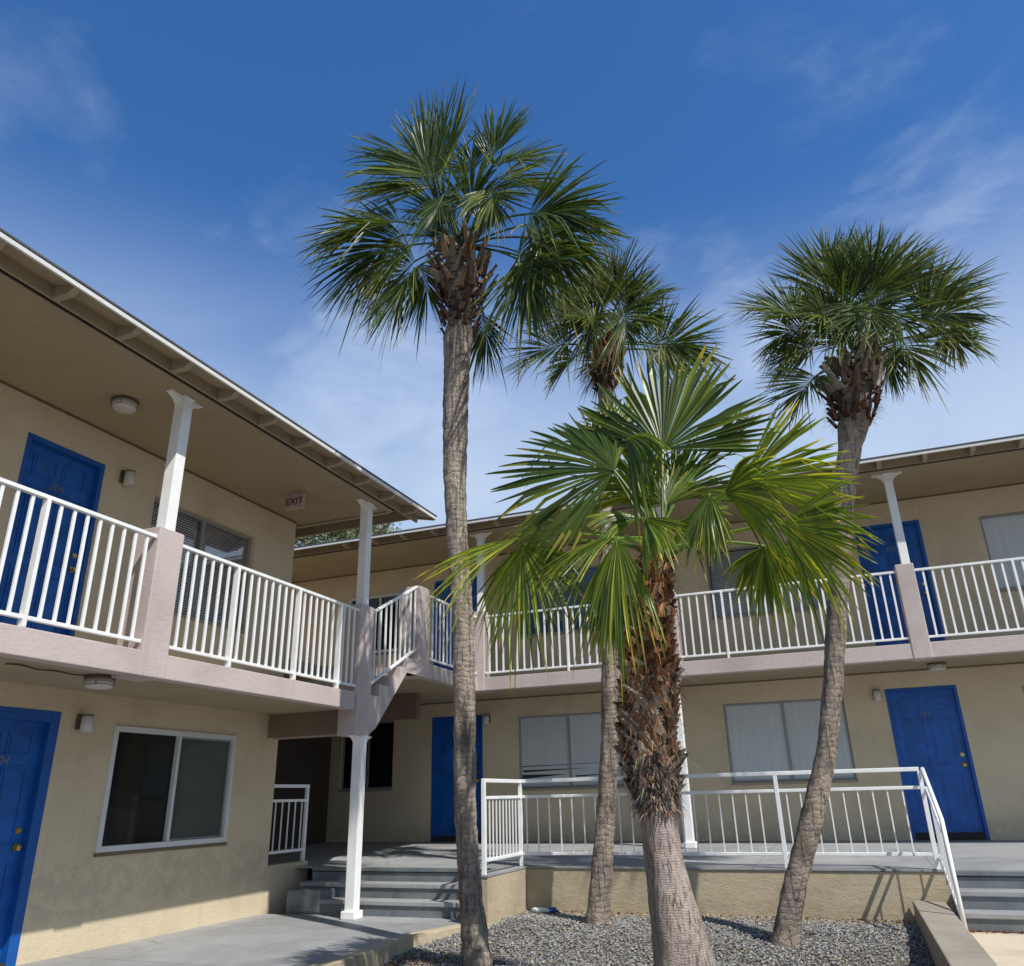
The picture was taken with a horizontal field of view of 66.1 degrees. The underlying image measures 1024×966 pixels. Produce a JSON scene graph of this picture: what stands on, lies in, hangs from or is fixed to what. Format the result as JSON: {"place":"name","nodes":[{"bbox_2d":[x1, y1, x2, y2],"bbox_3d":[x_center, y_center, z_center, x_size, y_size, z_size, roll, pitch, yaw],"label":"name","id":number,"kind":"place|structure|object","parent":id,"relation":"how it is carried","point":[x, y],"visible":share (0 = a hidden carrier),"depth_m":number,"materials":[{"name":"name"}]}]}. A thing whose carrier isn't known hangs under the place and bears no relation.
{"place":"outdoors","nodes":[
{"label":"outdoors","id":0,"kind":"place"},
{"bbox_2d":[17,914,460,965],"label":"walkway","id":1,"kind":"structure","parent":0,"point":[278,940],"depth_m":7.57,"materials":[{"name":"grey paint"}]},
{"bbox_2d":[0,227,436,965],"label":"motel building","id":2,"kind":"structure","parent":1,"relation":"on","point":[144,807],"depth_m":8.08,"materials":[{"name":"beige paint"}]},
{"bbox_2d":[0,706,61,965],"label":"door","id":3,"kind":"structure","parent":2,"relation":"in","point":[28,737],"depth_m":7.05,"materials":[{"name":"blue wood"}]},
{"bbox_2d":[5,663,88,675],"bbox_3d":[-3.779,1.538,6.457,0.054,0.024,0.803,-10,-23,20],"label":"cable","id":4,"kind":"object","parent":2,"relation":"attached to","point":[45,669],"visible":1,"depth_m":6.41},
{"bbox_2d":[0,432,105,636],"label":"door","id":5,"kind":"structure","parent":2,"relation":"in","point":[50,468],"depth_m":7.81,"materials":[{"name":"blue wood"}]},
{"bbox_2d":[0,477,156,642],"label":"balcony railing","id":6,"kind":"object","parent":2,"relation":"on","point":[22,617],"visible":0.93,"depth_m":6.23,"materials":[{"name":"white metal"}]},
{"bbox_2d":[75,714,93,731],"bbox_3d":[-4.150,2.336,7.665,0.139,0.170,0.115,-10,-23,20],"label":"wall lamp","id":7,"kind":"object","parent":2,"relation":"attached to","point":[84,723],"visible":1,"depth_m":7.63,"materials":[{"name":"white glass"}]},
{"bbox_2d":[83,674,115,689],"bbox_3d":[-3.591,1.735,6.854,0.256,0.108,0.256,-10,-23,20],"label":"ceiling lamp","id":8,"kind":"object","parent":2,"relation":"attached to","point":[99,681],"visible":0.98,"depth_m":6.77,"materials":[{"name":"white glass"}]},
{"bbox_2d":[111,395,138,413],"bbox_3d":[-3.878,-0.775,7.883,0.256,0.108,0.256,-10,-23,20],"label":"ceiling lamp","id":9,"kind":"object","parent":2,"relation":"attached to","point":[123,404],"visible":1,"depth_m":7.81,"materials":[{"name":"white glass"}]},
{"bbox_2d":[119,469,135,485],"bbox_3d":[-4.202,-0.056,8.631,0.139,0.170,0.115,-10,-23,20],"label":"wall lamp","id":10,"kind":"object","parent":2,"relation":"attached to","point":[127,477],"visible":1,"depth_m":8.60,"materials":[{"name":"white glass"}]},
{"bbox_2d":[93,725,236,856],"bbox_3d":[-3.742,3.359,8.635,0.122,1.220,1.860,-10,-23,20],"label":"window","id":11,"kind":"structure","parent":2,"relation":"in","point":[165,789],"depth_m":8.55,"materials":[{"name":"black glass"}]},
{"bbox_2d":[150,498,251,633],"bbox_3d":[-3.850,1.051,9.600,0.252,1.295,1.780,-10,-23,20],"label":"window","id":12,"kind":"structure","parent":2,"relation":"in","point":[201,536],"depth_m":9.85,"materials":[{"name":"white"}]},
{"bbox_2d":[169,544,359,687],"bbox_3d":[-2.532,1.576,8.559,0.062,1.036,3.110,-10,-23,20],"label":"balcony railing","id":13,"kind":"object","parent":2,"relation":"on","point":[227,659],"visible":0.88,"depth_m":8.36,"materials":[{"name":"white metal"}]},
{"bbox_2d":[269,784,309,860],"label":"terrace railing","id":14,"kind":"object","parent":2,"relation":"on","point":[305,817],"visible":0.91,"depth_m":10.50,"materials":[{"name":"white metal"}]},
{"bbox_2d":[285,492,304,510],"bbox_3d":[-2.838,0.233,10.313,0.272,0.228,0.053,-10,-23,20],"label":"exit sign","id":15,"kind":"object","parent":2,"relation":"hanging from","point":[295,500],"visible":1,"depth_m":10.29,"materials":[{"name":"white plastic"}]},
{"bbox_2d":[275,659,415,739],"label":"balcony stairs","id":16,"kind":"structure","parent":2,"relation":"on","point":[385,687],"depth_m":10.46,"materials":[{"name":"grey concrete"}]},
{"bbox_2d":[371,586,417,683],"bbox_3d":[-1.625,2.057,10.857,0.045,1.589,1.247,-10,-23,20],"label":"balcony railing","id":17,"kind":"object","parent":16,"relation":"on","point":[376,610],"visible":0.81,"depth_m":10.85,"materials":[{"name":"white metal"}]},
{"bbox_2d":[286,887,335,913],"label":"concrete block","id":18,"kind":"structure","parent":1,"relation":"on","point":[303,900],"depth_m":9.53,"materials":[{"name":"grey paint"}]},
{"bbox_2d":[286,866,497,918],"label":"concrete steps","id":19,"kind":"structure","parent":1,"relation":"on","point":[396,892],"depth_m":9.40,"materials":[{"name":"grey paint"}]},
{"bbox_2d":[283,913,459,920],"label":"walkway","id":20,"kind":"structure","parent":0,"point":[374,916],"depth_m":9.05,"materials":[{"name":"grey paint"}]},
{"bbox_2d":[0,0,1023,706],"label":"sky","id":21,"kind":"structure","parent":0,"point":[169,157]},
{"bbox_2d":[268,840,1023,871],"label":"terrace","id":22,"kind":"structure","parent":0,"point":[990,855],"depth_m":10.24,"materials":[{"name":"grey paint"}]},
{"bbox_2d":[269,434,1023,880],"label":"motel building","id":23,"kind":"structure","parent":22,"relation":"on","point":[955,728],"depth_m":12.61,"materials":[{"name":"beige paint"}]},
{"bbox_2d":[338,721,393,791],"bbox_3d":[-2.736,5.184,14.944,1.160,1.245,0.122,-10,-23,20],"label":"window","id":24,"kind":"structure","parent":23,"relation":"in","point":[379,749],"depth_m":14.92,"materials":[{"name":"black glass"}]},
{"bbox_2d":[349,592,398,654],"bbox_3d":[-2.638,2.845,15.810,1.490,1.205,0.122,-10,-23,20],"label":"window","id":25,"kind":"structure","parent":23,"relation":"in","point":[375,601],"depth_m":15.79,"materials":[{"name":"black glass"}]},
{"bbox_2d":[429,595,476,673],"bbox_3d":[-0.946,2.461,12.505,0.062,1.036,1.793,-10,-23,20],"label":"balcony railing","id":26,"kind":"object","parent":23,"relation":"on","point":[431,658],"visible":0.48,"depth_m":12.14,"materials":[{"name":"white metal"}]},
{"bbox_2d":[433,576,476,670],"bbox_3d":[-1.017,2.905,15.130,1.020,2.162,0.172,-10,-23,20],"label":"door","id":27,"kind":"structure","parent":23,"relation":"in","point":[474,585],"depth_m":15.28,"materials":[{"name":"blue metal"}]},
{"bbox_2d":[430,714,482,840],"bbox_3d":[-0.960,5.292,14.179,1.020,2.102,0.172,-10,-23,20],"label":"door","id":28,"kind":"structure","parent":23,"relation":"in","point":[443,828],"depth_m":14.20,"materials":[{"name":"blue wood"}]},
{"bbox_2d":[483,715,489,724],"bbox_3d":[-0.466,4.264,14.199,0.115,0.170,0.139,-10,-23,20],"label":"wall lamp","id":29,"kind":"object","parent":23,"relation":"attached to","point":[486,719],"visible":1,"depth_m":14.15,"materials":[{"name":"white glass"}]},
{"bbox_2d":[485,604,601,673],"bbox_3d":[0.942,2.513,12.749,3.013,1.036,0.062,-10,-23,20],"label":"balcony railing","id":30,"kind":"object","parent":23,"relation":"on","point":[568,666],"visible":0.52,"depth_m":12.86,"materials":[{"name":"white metal"}]},
{"bbox_2d":[515,565,600,638],"bbox_3d":[0.933,2.190,14.529,1.870,1.215,0.122,-10,-23,20],"label":"window","id":31,"kind":"structure","parent":23,"relation":"in","point":[587,578],"depth_m":14.52,"materials":[{"name":"grey glass"}]},
{"bbox_2d":[519,712,624,790],"bbox_3d":[0.991,4.617,13.563,1.870,1.240,0.122,-10,-23,20],"label":"window","id":32,"kind":"structure","parent":23,"relation":"in","point":[557,745],"depth_m":13.64,"materials":[{"name":"white glass"}]},
{"bbox_2d":[705,541,826,619],"bbox_3d":[4.279,1.645,13.362,1.860,1.215,0.222,-10,-23,20],"label":"window","id":33,"kind":"structure","parent":23,"relation":"in","point":[718,581],"depth_m":13.54,"materials":[{"name":"white"}]},
{"bbox_2d":[723,697,857,784],"bbox_3d":[4.319,4.055,12.352,1.860,1.240,0.122,-10,-23,20],"label":"window","id":34,"kind":"structure","parent":23,"relation":"in","point":[770,736],"depth_m":12.42,"materials":[{"name":"white glass"}]},
{"bbox_2d":[675,571,909,657],"bbox_3d":[4.034,1.991,11.624,3.170,1.036,0.062,-10,-23,20],"label":"balcony railing","id":35,"kind":"object","parent":23,"relation":"on","point":[728,653],"visible":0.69,"depth_m":11.62,"materials":[{"name":"white metal"}]},
{"bbox_2d":[872,689,881,700],"bbox_3d":[5.566,3.236,12.007,0.115,0.170,0.139,-10,-23,20],"label":"wall lamp","id":36,"kind":"object","parent":23,"relation":"attached to","point":[877,696],"visible":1,"depth_m":11.96,"materials":[{"name":"white glass"}]},
{"bbox_2d":[855,520,945,645],"bbox_3d":[6.148,1.695,12.522,0.980,2.162,0.172,-10,-23,20],"label":"door","id":37,"kind":"structure","parent":23,"relation":"in","point":[887,555],"depth_m":12.58,"materials":[{"name":"blue wood"}]},
{"bbox_2d":[927,662,946,670],"bbox_3d":[6.141,2.655,11.377,0.256,0.108,0.256,-10,-23,20],"label":"ceiling lamp","id":38,"kind":"object","parent":23,"relation":"attached to","point":[936,666],"visible":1,"depth_m":11.29,"materials":[{"name":"white glass"}]},
{"bbox_2d":[884,685,989,839],"bbox_3d":[6.205,4.082,11.571,0.980,2.102,0.172,-10,-23,20],"label":"door","id":39,"kind":"structure","parent":23,"relation":"in","point":[929,732],"depth_m":11.56,"materials":[{"name":"blue wood"}]},
{"bbox_2d":[914,557,1023,637],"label":"balcony railing","id":40,"kind":"object","parent":23,"relation":"on","point":[991,562],"visible":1,"depth_m":10.78,"materials":[{"name":"white metal"}]},
{"bbox_2d":[979,511,1023,591],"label":"window","id":41,"kind":"structure","parent":23,"relation":"in","point":[1003,534],"depth_m":12.17,"materials":[{"name":"white glass"}]},
{"bbox_2d":[518,767,940,869],"bbox_3d":[2.201,3.800,8.888,4.552,0.975,0.042,-10,-23,20],"label":"terrace railing","id":42,"kind":"object","parent":22,"relation":"on","point":[785,853],"visible":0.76,"depth_m":8.72,"materials":[{"name":"white metal"}]},
{"bbox_2d":[372,909,934,965],"bbox_3d":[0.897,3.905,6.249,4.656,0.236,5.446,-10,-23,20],"label":"gravel","id":43,"kind":"structure","parent":0,"point":[565,918],"depth_m":7.36,"materials":[{"name":"grey gravel"}]},
{"bbox_2d":[292,74,635,965],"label":"palm tree","id":44,"kind":"object","parent":43,"relation":"on","point":[554,252],"visible":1,"depth_m":9.18,"materials":[{"name":"green plant"}]},
{"bbox_2d":[530,907,557,913],"bbox_3d":[0.358,4.909,9.043,0.376,0.072,0.103,-7,-23,15],"label":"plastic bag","id":45,"kind":"object","parent":43,"relation":"on","point":[537,910],"visible":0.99,"depth_m":9.01,"materials":[{"name":"plastic"}]},
{"bbox_2d":[497,230,732,926],"bbox_3d":[1.470,0.667,9.733,3.157,8.941,2.162,-10,-23,20],"label":"palm tree","id":46,"kind":"object","parent":43,"relation":"on","point":[608,349],"visible":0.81,"depth_m":10.09,"materials":[{"name":"green plant"}]},
{"bbox_2d":[415,343,882,965],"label":"palm tree","id":47,"kind":"object","parent":43,"relation":"on","point":[653,755],"visible":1,"depth_m":5.44,"materials":[{"name":"green plant"}]},
{"bbox_2d":[380,910,1023,965],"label":"dry leaves","id":48,"kind":"object","parent":43,"relation":"on","point":[450,954],"visible":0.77,"depth_m":7.25,"materials":[{"name":"brown plant"}]},
{"bbox_2d":[722,213,1009,948],"bbox_3d":[3.817,0.395,7.930,3.436,8.039,1.811,-10,-23,20],"label":"palm tree","id":49,"kind":"object","parent":43,"relation":"on","point":[849,399],"visible":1,"depth_m":8.37,"materials":[{"name":"green plant"}]},
{"bbox_2d":[953,899,959,919],"bbox_3d":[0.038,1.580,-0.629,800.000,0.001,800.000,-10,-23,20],"label":"ground","id":50,"kind":"structure","parent":0,"point":[957,914],"depth_m":11.42,"materials":[{"name":"concrete"}]},
{"bbox_2d":[294,523,400,546],"bbox_3d":[-6.684,6.145,28.278,7.204,12.934,6.781,-10,-23,20],"label":"broadleaf tree","id":51,"kind":"object","parent":50,"relation":"on","point":[341,535],"visible":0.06,"depth_m":28.62,"materials":[{"name":"green plant"}]},
{"bbox_2d":[310,924,460,965],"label":"curb","id":52,"kind":"structure","parent":50,"relation":"on","point":[376,954],"depth_m":7.30,"materials":[{"name":"beige concrete"}]},
{"bbox_2d":[481,868,956,927],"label":"retaining wall","id":53,"kind":"structure","parent":50,"relation":"on","point":[871,895],"depth_m":8.46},
{"bbox_2d":[481,866,525,877],"bbox_3d":[-0.158,4.420,8.956,0.240,0.018,1.134,-10,-23,20],"label":"terrace edge","id":54,"kind":"object","parent":53,"relation":"on","point":[498,871],"visible":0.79,"depth_m":8.98,"materials":[{"name":"grey paint"}]},
{"bbox_2d":[481,778,521,874],"bbox_3d":[-0.105,3.961,9.153,0.042,0.975,1.148,-10,-23,20],"label":"terrace railing","id":55,"kind":"object","parent":54,"relation":"on","point":[484,798],"visible":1,"depth_m":8.98,"materials":[{"name":"white metal"}]},
{"bbox_2d":[912,900,997,965],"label":"curb","id":56,"kind":"structure","parent":50,"relation":"on","point":[950,939],"depth_m":6.01,"materials":[{"name":"concrete"}]},
{"bbox_2d":[920,767,967,928],"bbox_3d":[4.120,3.473,7.533,0.042,1.449,1.155,-10,-23,20],"label":"stair railing","id":57,"kind":"object","parent":56,"relation":"on","point":[945,858],"visible":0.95,"depth_m":7.36,"materials":[{"name":"white metal"}]},
{"bbox_2d":[970,932,1023,965],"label":"path","id":58,"kind":"structure","parent":0,"point":[1003,949],"depth_m":6.57,"materials":[{"name":"beige concrete"}]},
{"bbox_2d":[955,870,1023,933],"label":"concrete steps","id":59,"kind":"structure","parent":58,"relation":"on","point":[990,904],"depth_m":7.47,"materials":[{"name":"grey paint"}]}
]}

